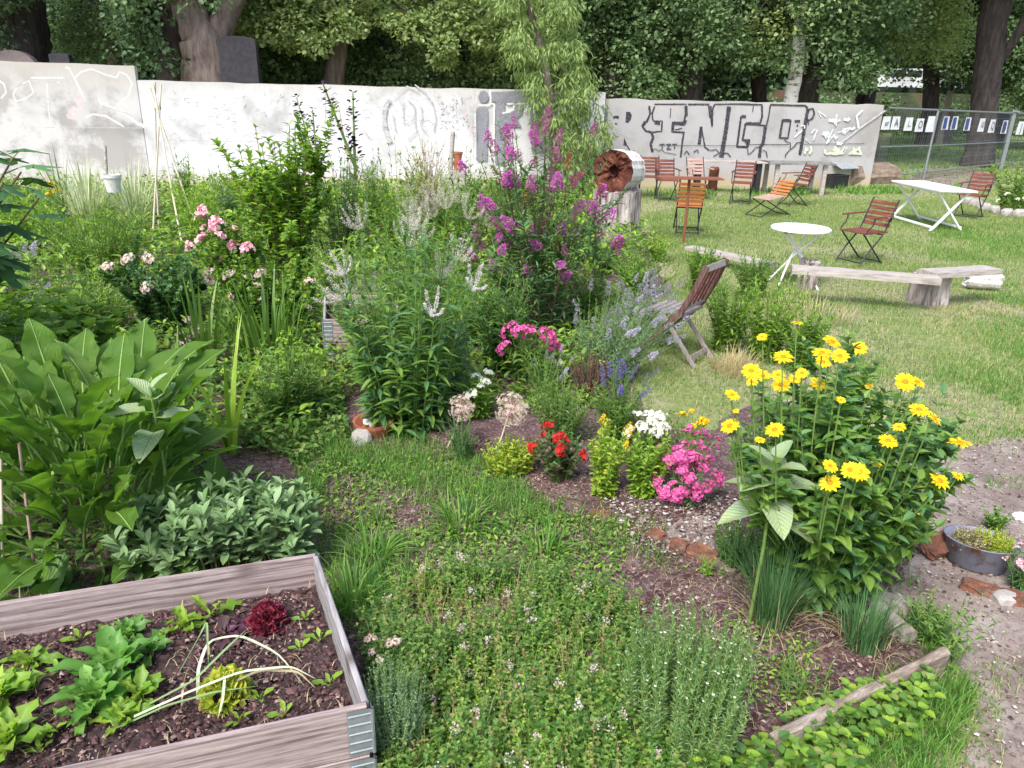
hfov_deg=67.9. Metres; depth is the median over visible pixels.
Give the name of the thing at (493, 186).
perennial
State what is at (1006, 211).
stone
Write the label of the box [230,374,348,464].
ground ivy
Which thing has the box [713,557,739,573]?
stone
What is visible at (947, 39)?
broadleaf tree
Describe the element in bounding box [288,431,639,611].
weed leaves
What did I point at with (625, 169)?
hollow log
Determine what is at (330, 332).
raised bed
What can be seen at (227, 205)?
perennial
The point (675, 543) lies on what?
brick
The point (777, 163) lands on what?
long table
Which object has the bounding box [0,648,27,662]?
lettuce seedling
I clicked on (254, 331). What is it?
iris clump
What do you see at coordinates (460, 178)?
wooden pedestal
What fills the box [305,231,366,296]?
perennial
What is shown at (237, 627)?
dark lettuce
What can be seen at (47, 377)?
horseradish
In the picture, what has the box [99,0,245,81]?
broadleaf tree
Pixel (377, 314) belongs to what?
perennial
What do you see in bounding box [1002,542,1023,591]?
pink carnation
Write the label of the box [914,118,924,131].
fence sheet
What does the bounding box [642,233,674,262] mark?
perennial
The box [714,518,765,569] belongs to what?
shrub
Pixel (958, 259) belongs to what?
lawn grass
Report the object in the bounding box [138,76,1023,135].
embankment
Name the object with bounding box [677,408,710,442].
yellow wallflower
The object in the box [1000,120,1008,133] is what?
fence sheet
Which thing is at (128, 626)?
salad plant
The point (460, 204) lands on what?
perennial
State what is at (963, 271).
plank bench
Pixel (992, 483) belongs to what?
grass tufts
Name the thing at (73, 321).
raspberry plant
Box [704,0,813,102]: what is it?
broadleaf tree
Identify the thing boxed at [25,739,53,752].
lettuce seedling
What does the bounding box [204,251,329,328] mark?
rose bush
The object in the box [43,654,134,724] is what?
salad plant
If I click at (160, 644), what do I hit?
salad plant
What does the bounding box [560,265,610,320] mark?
perennial
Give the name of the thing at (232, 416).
iris clump
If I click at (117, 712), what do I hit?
salad plant
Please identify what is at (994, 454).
grass tufts
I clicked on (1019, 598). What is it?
brick
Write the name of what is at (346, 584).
grass clump
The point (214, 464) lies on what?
horseradish
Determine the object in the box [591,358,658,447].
salvia
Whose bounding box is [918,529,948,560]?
brick
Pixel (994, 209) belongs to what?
stone
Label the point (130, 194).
variegated grass
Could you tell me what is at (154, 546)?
sage plant
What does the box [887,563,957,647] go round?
grass tufts
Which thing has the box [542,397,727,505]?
weed leaves
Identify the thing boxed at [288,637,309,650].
lettuce seedling
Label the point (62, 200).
broad leaf reed
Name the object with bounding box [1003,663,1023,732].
grass tufts
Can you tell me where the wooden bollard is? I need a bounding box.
[708,166,719,190]
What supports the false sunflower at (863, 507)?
on the garden soil
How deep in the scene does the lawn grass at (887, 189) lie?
18.54 m
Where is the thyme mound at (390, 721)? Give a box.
[363,650,426,763]
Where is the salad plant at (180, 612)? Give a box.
[159,604,209,635]
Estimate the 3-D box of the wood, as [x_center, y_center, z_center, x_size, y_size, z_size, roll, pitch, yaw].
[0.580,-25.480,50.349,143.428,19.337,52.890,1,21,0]
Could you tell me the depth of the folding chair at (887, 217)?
10.57 m
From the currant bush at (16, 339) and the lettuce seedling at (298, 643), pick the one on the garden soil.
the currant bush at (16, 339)
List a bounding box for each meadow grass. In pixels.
[886,138,1023,183]
[890,131,1023,139]
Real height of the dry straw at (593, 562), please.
0.028 m
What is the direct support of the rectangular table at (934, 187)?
on the ground at (676, 401)
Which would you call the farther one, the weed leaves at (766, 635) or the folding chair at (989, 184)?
the folding chair at (989, 184)
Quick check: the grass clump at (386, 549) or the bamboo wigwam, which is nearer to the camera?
the grass clump at (386, 549)
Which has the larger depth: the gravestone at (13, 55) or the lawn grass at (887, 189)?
the gravestone at (13, 55)
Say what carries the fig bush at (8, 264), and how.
on the garden soil
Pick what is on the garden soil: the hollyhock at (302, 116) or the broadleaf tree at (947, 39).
the hollyhock at (302, 116)
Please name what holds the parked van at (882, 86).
on the embankment
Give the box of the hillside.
[140,0,1019,93]
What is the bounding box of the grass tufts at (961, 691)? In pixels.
[854,648,993,767]
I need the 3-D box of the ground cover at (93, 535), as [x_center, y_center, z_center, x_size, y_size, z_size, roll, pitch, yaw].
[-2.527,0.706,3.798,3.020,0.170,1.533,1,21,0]
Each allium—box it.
[446,394,474,447]
[485,391,528,465]
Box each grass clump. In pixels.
[285,460,337,510]
[313,510,430,583]
[321,546,428,630]
[363,713,446,767]
[399,484,507,550]
[507,507,595,578]
[540,692,647,767]
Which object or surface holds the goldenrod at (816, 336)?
on the ground at (676, 401)
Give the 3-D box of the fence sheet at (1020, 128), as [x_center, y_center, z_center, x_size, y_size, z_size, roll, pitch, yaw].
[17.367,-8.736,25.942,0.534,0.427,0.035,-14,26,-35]
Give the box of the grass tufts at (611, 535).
[494,488,727,576]
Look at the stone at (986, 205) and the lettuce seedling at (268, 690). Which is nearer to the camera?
the lettuce seedling at (268, 690)
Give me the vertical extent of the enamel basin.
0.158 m
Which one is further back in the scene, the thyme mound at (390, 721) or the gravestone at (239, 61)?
the gravestone at (239, 61)
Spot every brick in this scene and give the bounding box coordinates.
[590,509,610,519]
[620,524,641,532]
[644,528,666,543]
[669,537,689,553]
[685,542,718,564]
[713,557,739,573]
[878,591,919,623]
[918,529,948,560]
[959,576,1002,597]
[1002,588,1023,607]
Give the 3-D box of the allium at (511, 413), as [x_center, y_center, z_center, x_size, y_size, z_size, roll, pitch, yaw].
[-0.016,0.284,4.540,0.232,0.516,0.211,17,26,35]
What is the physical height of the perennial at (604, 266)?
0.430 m
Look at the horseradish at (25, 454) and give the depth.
3.72 m
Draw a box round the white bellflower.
[454,366,501,418]
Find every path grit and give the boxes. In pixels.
[604,494,744,554]
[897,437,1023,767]
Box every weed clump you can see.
[518,493,574,527]
[773,644,835,705]
[904,589,961,648]
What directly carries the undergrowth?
on the ground at (676, 401)
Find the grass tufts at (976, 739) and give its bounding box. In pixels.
[883,656,1008,767]
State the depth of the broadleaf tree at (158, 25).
21.35 m
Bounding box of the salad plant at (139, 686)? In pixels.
[106,663,164,713]
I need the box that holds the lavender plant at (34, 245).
[2,241,51,310]
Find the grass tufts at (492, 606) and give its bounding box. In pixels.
[355,544,702,767]
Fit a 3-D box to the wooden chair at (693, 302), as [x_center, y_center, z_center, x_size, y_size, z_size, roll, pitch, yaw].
[1.442,-0.646,6.552,0.618,0.910,0.424,16,26,34]
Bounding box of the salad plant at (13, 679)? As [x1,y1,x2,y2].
[0,664,48,712]
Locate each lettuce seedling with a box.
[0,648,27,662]
[12,674,45,694]
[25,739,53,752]
[43,659,57,674]
[43,721,67,736]
[59,628,91,641]
[224,711,250,726]
[248,686,274,701]
[266,699,291,717]
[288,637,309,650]
[291,607,314,619]
[303,627,331,641]
[311,670,342,685]
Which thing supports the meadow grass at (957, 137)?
on the ground at (676, 401)
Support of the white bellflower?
on the garden soil
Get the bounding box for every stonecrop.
[236,330,327,423]
[949,525,991,550]
[973,526,1015,552]
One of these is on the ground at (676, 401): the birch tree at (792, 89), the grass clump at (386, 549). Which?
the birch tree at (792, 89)
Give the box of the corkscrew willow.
[473,0,654,192]
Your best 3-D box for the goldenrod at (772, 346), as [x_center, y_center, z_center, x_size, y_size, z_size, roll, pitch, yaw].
[2.233,-0.581,6.531,0.617,0.848,0.640,12,23,25]
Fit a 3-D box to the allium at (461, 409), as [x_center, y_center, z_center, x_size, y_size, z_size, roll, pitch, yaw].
[-0.322,0.252,4.774,0.176,0.397,0.174,15,25,31]
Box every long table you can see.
[690,159,767,192]
[761,160,836,195]
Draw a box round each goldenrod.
[683,240,728,287]
[702,271,767,353]
[730,250,781,298]
[738,266,812,363]
[776,303,836,373]
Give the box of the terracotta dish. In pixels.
[352,413,393,438]
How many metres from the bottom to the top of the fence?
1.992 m
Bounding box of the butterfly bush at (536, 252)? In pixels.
[458,106,629,337]
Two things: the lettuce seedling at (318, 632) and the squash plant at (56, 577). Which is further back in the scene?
the squash plant at (56, 577)
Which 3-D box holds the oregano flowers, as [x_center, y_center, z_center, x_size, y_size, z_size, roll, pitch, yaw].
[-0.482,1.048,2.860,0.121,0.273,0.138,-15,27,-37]
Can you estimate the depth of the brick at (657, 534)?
3.90 m
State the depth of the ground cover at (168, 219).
10.13 m
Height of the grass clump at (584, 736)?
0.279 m
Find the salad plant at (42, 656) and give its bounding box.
[7,643,67,670]
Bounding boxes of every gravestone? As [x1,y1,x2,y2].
[0,50,37,61]
[48,53,73,62]
[217,36,260,83]
[933,112,955,143]
[995,113,1009,141]
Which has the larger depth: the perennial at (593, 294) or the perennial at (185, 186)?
the perennial at (185, 186)
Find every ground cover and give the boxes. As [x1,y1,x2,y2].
[0,170,663,294]
[0,268,643,485]
[0,459,312,595]
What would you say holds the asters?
on the garden soil
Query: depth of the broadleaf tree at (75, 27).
24.61 m
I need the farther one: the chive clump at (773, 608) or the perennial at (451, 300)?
the perennial at (451, 300)
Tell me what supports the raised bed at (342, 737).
on the garden soil
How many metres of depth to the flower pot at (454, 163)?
14.96 m
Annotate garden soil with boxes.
[0,192,935,767]
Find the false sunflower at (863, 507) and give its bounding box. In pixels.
[720,321,982,616]
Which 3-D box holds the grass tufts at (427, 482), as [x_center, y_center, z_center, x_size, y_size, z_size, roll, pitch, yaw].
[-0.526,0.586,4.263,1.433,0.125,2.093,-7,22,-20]
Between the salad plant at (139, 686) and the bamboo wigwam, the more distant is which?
the bamboo wigwam
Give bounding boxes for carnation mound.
[650,440,724,509]
[678,423,721,471]
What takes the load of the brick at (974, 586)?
on the footpath
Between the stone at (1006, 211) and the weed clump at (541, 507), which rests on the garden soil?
the weed clump at (541, 507)
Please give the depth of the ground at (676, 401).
7.45 m
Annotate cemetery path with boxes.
[907,168,1005,188]
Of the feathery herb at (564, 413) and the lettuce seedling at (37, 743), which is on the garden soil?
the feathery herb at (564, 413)
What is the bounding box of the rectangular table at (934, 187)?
[891,180,977,230]
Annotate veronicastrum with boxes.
[314,173,486,444]
[357,167,499,323]
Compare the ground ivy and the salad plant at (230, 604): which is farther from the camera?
the ground ivy
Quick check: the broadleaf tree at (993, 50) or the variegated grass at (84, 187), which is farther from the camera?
the broadleaf tree at (993, 50)
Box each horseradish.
[0,318,248,598]
[8,371,114,492]
[99,454,267,583]
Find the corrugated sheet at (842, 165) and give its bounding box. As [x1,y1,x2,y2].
[831,161,860,169]
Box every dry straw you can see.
[3,580,340,760]
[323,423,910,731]
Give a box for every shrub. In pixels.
[211,102,338,271]
[395,131,457,245]
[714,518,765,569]
[985,157,1023,209]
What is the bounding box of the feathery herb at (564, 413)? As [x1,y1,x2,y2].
[529,370,597,443]
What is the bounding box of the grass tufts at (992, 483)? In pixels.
[983,474,1023,489]
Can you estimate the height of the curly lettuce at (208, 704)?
0.124 m
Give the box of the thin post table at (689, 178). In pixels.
[656,176,723,241]
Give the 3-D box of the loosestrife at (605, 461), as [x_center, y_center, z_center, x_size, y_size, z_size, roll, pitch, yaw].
[0.542,0.416,4.236,0.242,0.525,0.261,12,23,25]
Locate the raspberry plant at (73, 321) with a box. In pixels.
[0,271,122,354]
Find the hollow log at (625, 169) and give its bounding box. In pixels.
[593,149,645,192]
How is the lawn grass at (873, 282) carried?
on the ground at (676, 401)
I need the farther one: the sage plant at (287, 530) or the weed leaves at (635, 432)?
the weed leaves at (635, 432)
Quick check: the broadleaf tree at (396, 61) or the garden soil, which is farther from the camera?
the broadleaf tree at (396, 61)
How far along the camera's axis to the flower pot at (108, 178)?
10.79 m
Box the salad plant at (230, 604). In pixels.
[181,595,242,622]
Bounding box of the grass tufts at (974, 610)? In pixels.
[906,551,1023,689]
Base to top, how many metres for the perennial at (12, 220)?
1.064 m
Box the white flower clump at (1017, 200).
[995,192,1023,209]
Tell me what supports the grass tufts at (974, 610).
on the footpath
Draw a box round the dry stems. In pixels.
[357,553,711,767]
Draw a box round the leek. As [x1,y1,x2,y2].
[117,623,314,728]
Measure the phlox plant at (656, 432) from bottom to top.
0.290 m
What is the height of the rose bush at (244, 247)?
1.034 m
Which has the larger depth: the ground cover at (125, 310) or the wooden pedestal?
the wooden pedestal
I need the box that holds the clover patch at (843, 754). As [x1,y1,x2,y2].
[686,664,946,767]
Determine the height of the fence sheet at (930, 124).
0.424 m
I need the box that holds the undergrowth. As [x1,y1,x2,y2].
[46,0,790,101]
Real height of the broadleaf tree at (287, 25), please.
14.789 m
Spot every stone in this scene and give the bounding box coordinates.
[351,428,371,446]
[962,197,974,203]
[968,198,982,206]
[977,202,991,210]
[989,205,999,213]
[990,589,1015,605]
[1000,208,1012,215]
[1012,209,1023,217]
[1012,512,1023,520]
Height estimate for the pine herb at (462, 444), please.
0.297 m
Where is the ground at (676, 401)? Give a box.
[142,133,1023,767]
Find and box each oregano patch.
[351,523,716,767]
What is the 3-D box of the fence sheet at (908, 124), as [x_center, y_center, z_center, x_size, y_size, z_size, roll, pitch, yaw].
[10.826,-7.088,20.725,0.427,0.342,0.035,-14,26,-35]
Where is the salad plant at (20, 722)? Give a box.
[0,697,58,761]
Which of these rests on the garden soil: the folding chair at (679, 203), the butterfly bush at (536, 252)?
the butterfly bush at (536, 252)
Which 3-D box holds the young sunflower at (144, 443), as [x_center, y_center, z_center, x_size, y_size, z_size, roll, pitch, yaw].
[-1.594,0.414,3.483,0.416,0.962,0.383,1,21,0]
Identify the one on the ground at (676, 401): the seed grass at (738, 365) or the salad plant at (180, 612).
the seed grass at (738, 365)
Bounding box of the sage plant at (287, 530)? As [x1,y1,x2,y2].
[233,476,323,562]
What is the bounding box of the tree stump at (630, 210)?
[591,187,641,245]
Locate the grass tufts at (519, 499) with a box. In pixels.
[304,414,561,530]
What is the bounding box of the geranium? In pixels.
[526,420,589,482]
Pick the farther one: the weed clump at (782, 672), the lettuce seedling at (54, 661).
the weed clump at (782, 672)
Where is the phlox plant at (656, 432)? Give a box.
[621,409,676,453]
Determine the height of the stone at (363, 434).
0.138 m
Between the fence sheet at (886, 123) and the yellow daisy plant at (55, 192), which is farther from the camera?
the fence sheet at (886, 123)
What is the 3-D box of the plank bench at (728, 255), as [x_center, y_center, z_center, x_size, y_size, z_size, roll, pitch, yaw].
[2.913,-1.721,10.209,0.224,0.052,1.336,-14,26,-35]
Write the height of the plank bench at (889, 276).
0.074 m
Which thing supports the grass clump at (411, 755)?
on the garden soil
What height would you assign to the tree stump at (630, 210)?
0.916 m
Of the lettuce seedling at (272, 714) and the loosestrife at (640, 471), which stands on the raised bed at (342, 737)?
the lettuce seedling at (272, 714)
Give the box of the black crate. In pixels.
[825,174,849,188]
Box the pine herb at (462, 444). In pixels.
[442,416,478,460]
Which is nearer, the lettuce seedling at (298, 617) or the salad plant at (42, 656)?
the salad plant at (42, 656)
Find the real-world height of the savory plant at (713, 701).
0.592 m
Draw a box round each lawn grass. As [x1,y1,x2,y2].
[631,251,876,435]
[640,186,1023,259]
[642,182,960,197]
[646,198,1023,450]
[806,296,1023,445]
[930,222,1023,261]
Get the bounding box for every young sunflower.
[100,373,201,486]
[717,440,815,625]
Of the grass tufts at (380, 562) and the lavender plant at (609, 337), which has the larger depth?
the lavender plant at (609, 337)
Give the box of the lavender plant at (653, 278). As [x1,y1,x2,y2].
[619,267,685,349]
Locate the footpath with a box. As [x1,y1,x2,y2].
[890,437,1023,767]
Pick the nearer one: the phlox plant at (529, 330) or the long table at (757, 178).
the phlox plant at (529, 330)
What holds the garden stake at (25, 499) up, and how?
on the garden soil
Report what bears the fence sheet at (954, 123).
attached to the fence
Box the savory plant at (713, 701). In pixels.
[615,592,763,767]
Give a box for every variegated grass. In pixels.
[39,146,162,237]
[48,149,183,235]
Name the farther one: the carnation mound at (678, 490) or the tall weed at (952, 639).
the carnation mound at (678, 490)
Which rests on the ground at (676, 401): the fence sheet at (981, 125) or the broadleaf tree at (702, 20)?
the broadleaf tree at (702, 20)
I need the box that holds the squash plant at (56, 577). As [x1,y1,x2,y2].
[0,554,81,600]
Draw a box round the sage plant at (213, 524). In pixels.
[158,465,269,570]
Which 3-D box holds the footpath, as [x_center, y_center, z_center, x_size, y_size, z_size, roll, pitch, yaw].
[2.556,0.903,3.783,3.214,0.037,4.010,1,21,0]
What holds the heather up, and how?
on the garden soil
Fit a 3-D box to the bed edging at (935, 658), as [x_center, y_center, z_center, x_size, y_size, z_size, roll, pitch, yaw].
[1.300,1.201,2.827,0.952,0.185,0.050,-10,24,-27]
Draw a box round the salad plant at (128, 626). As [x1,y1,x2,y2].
[96,613,154,644]
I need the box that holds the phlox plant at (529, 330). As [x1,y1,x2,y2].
[496,321,562,382]
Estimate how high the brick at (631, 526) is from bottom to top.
0.045 m
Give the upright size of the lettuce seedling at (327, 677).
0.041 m
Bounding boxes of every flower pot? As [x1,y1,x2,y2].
[101,174,121,192]
[453,161,462,169]
[454,151,462,160]
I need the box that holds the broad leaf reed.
[25,144,87,233]
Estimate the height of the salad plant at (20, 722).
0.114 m
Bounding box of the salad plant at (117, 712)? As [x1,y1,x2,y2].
[87,695,152,738]
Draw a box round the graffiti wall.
[0,61,884,189]
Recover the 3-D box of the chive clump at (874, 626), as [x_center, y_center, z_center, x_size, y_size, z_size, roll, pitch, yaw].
[1.448,0.961,3.108,0.597,0.382,0.568,1,21,0]
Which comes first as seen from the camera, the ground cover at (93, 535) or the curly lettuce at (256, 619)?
the curly lettuce at (256, 619)
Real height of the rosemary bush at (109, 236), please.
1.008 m
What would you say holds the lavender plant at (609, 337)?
on the garden soil
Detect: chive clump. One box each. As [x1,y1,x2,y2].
[697,520,878,674]
[725,544,759,576]
[799,571,940,677]
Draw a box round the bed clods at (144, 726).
[0,590,341,767]
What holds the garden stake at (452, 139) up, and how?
on the garden soil
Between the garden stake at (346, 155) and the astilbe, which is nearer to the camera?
the astilbe
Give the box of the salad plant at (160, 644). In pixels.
[130,628,172,668]
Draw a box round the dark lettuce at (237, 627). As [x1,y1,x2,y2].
[203,615,249,652]
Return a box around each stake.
[0,451,3,556]
[17,442,34,561]
[103,146,110,220]
[175,325,188,405]
[337,105,365,252]
[447,132,454,192]
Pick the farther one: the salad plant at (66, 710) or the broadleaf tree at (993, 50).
the broadleaf tree at (993, 50)
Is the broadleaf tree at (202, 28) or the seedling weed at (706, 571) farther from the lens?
the broadleaf tree at (202, 28)
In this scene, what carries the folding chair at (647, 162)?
on the ground at (676, 401)
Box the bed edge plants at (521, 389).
[398,375,601,416]
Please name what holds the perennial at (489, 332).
on the garden soil
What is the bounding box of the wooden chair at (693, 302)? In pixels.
[635,257,728,368]
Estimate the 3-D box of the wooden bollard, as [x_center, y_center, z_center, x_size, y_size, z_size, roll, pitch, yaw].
[4.937,-5.032,18.610,0.260,0.550,0.258,1,21,0]
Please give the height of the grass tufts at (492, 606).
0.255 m
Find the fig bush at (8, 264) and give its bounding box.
[0,148,66,289]
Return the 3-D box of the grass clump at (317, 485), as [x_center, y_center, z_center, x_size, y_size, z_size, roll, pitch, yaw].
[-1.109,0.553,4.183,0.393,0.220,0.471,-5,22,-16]
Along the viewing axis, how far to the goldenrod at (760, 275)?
8.50 m
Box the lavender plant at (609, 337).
[571,273,691,385]
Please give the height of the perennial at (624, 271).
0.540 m
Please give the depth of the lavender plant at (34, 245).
6.51 m
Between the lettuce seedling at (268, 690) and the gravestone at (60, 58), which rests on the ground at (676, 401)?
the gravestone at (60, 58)
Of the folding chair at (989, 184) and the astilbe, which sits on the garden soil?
the astilbe
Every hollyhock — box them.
[292,94,324,250]
[317,79,364,252]
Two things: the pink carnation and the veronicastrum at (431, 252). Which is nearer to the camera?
the pink carnation
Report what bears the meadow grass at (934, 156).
on the ground at (676, 401)
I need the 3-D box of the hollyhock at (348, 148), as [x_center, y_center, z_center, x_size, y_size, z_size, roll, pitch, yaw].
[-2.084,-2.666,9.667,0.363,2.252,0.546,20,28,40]
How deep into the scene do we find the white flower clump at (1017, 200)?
15.72 m
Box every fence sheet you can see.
[881,116,890,129]
[890,116,900,129]
[903,117,913,130]
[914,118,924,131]
[925,116,935,131]
[941,116,949,129]
[950,116,958,129]
[963,117,971,130]
[977,118,985,131]
[987,119,995,132]
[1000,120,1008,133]
[1015,121,1023,134]
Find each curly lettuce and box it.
[196,663,253,717]
[243,598,290,638]
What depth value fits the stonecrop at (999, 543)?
3.69 m
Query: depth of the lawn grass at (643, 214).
14.12 m
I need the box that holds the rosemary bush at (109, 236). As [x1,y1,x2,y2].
[26,192,152,286]
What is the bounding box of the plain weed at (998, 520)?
[982,504,1015,530]
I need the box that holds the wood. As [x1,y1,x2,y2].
[47,0,1023,94]
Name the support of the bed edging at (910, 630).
on the garden soil
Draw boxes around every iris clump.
[151,263,241,368]
[189,314,268,455]
[194,264,319,368]
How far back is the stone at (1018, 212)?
15.31 m
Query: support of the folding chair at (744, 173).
on the ground at (676, 401)
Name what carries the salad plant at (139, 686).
on the raised bed at (342, 737)
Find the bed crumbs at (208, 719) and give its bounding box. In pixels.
[0,587,348,767]
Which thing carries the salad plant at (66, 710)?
on the raised bed at (342, 737)
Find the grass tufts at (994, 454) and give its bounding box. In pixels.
[967,432,1023,514]
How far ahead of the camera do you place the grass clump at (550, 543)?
3.74 m
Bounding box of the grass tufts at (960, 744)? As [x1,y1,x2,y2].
[831,633,985,767]
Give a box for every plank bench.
[685,245,776,266]
[791,264,941,285]
[918,265,1002,278]
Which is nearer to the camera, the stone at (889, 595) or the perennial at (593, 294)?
the stone at (889, 595)
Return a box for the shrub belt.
[643,89,1023,136]
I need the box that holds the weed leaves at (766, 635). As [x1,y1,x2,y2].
[676,564,832,719]
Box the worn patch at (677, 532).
[635,512,717,546]
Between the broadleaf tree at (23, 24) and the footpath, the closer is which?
the footpath
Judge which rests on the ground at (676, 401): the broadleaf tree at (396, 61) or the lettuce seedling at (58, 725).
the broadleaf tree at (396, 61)
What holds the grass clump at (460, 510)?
on the garden soil
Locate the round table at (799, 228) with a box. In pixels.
[768,223,831,290]
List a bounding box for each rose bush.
[95,234,216,335]
[184,203,270,293]
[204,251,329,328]
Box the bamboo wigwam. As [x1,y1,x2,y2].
[149,82,193,253]
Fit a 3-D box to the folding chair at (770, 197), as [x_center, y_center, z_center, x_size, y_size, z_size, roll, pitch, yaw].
[4.995,-3.606,14.673,0.854,0.696,0.422,-10,24,-28]
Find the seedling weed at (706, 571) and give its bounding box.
[699,554,716,576]
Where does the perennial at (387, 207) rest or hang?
on the garden soil
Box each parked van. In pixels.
[877,68,922,92]
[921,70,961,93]
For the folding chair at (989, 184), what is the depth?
15.01 m
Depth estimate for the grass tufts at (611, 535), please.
3.93 m
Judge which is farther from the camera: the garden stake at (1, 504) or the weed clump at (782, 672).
the garden stake at (1, 504)
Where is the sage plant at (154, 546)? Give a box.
[99,486,202,580]
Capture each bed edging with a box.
[765,647,950,766]
[855,589,916,642]
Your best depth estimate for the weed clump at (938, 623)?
3.21 m
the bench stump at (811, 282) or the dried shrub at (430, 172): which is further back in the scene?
the dried shrub at (430, 172)
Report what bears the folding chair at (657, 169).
on the ground at (676, 401)
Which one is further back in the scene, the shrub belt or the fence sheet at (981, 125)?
the shrub belt
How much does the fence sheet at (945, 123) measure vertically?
0.363 m
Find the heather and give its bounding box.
[567,351,616,400]
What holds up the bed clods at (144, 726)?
on the raised bed at (342, 737)
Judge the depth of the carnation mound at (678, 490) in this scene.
4.16 m
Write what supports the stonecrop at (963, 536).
in the enamel basin
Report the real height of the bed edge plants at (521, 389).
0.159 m
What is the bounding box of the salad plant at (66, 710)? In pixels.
[52,696,113,735]
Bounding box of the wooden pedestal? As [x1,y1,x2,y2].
[450,169,465,195]
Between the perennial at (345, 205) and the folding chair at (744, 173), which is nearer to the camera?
the perennial at (345, 205)
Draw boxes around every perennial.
[0,170,42,228]
[0,177,59,257]
[0,242,36,335]
[43,252,134,338]
[165,164,223,261]
[170,147,196,223]
[206,164,244,230]
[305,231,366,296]
[317,145,373,261]
[320,261,424,382]
[358,157,387,231]
[360,135,436,259]
[410,265,491,340]
[414,170,459,237]
[422,302,477,398]
[438,146,494,255]
[462,261,537,378]
[487,156,525,236]
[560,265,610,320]
[588,242,621,274]
[604,245,682,295]
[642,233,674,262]
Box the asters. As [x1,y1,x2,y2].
[523,345,577,395]
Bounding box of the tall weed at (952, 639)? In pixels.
[931,597,997,673]
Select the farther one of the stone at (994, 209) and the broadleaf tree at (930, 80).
the broadleaf tree at (930, 80)
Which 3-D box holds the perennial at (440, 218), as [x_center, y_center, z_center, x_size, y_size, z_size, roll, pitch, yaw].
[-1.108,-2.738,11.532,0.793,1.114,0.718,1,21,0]
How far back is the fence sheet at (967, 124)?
23.03 m
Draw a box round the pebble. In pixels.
[363,418,371,424]
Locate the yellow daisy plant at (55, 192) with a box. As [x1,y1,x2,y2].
[42,180,75,216]
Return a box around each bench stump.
[796,257,820,289]
[904,270,951,306]
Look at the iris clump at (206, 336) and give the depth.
5.89 m
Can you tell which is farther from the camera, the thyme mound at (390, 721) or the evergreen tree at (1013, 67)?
the evergreen tree at (1013, 67)
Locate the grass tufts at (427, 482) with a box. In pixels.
[290,421,558,625]
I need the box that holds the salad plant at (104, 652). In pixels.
[49,626,154,695]
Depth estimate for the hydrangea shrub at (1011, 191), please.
15.93 m
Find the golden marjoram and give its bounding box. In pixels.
[283,262,349,290]
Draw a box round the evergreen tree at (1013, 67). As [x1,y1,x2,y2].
[999,0,1023,116]
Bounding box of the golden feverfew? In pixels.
[480,432,537,479]
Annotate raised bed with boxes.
[0,553,376,767]
[322,295,401,363]
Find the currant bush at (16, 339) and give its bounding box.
[0,322,24,355]
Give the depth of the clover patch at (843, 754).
2.66 m
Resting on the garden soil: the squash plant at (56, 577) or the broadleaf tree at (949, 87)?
the squash plant at (56, 577)
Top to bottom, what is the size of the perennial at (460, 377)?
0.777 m
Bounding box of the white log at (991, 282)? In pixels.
[962,275,1004,289]
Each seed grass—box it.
[700,340,771,377]
[760,286,862,329]
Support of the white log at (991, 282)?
on the ground at (676, 401)
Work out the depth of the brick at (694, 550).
3.76 m
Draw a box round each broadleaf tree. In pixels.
[0,0,52,62]
[44,0,154,68]
[95,0,211,80]
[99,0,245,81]
[233,0,593,84]
[234,0,523,88]
[541,0,718,150]
[632,0,809,100]
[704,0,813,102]
[783,0,938,102]
[811,3,916,104]
[860,0,978,103]
[879,0,980,144]
[910,0,977,144]
[959,0,1023,166]
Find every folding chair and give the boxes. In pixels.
[638,155,659,198]
[654,158,681,201]
[673,180,705,234]
[686,157,714,199]
[729,160,756,205]
[744,177,796,217]
[777,162,818,206]
[835,196,899,265]
[953,170,996,218]
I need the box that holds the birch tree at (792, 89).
[726,0,869,102]
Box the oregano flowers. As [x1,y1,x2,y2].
[363,634,401,677]
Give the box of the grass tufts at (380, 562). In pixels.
[322,494,427,638]
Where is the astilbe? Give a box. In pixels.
[175,316,204,355]
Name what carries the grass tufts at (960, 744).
on the ground at (676, 401)
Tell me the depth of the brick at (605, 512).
4.11 m
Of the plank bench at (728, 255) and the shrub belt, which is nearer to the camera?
the plank bench at (728, 255)
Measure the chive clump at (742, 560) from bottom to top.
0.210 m
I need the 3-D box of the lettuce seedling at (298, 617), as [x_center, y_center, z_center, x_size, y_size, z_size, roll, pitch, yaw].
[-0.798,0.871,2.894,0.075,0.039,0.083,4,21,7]
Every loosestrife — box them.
[587,414,634,502]
[616,430,673,500]
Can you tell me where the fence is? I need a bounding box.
[876,107,1023,178]
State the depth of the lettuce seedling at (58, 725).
2.35 m
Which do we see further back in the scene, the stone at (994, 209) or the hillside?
the hillside
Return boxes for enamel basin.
[944,525,1022,574]
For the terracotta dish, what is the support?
on the garden soil

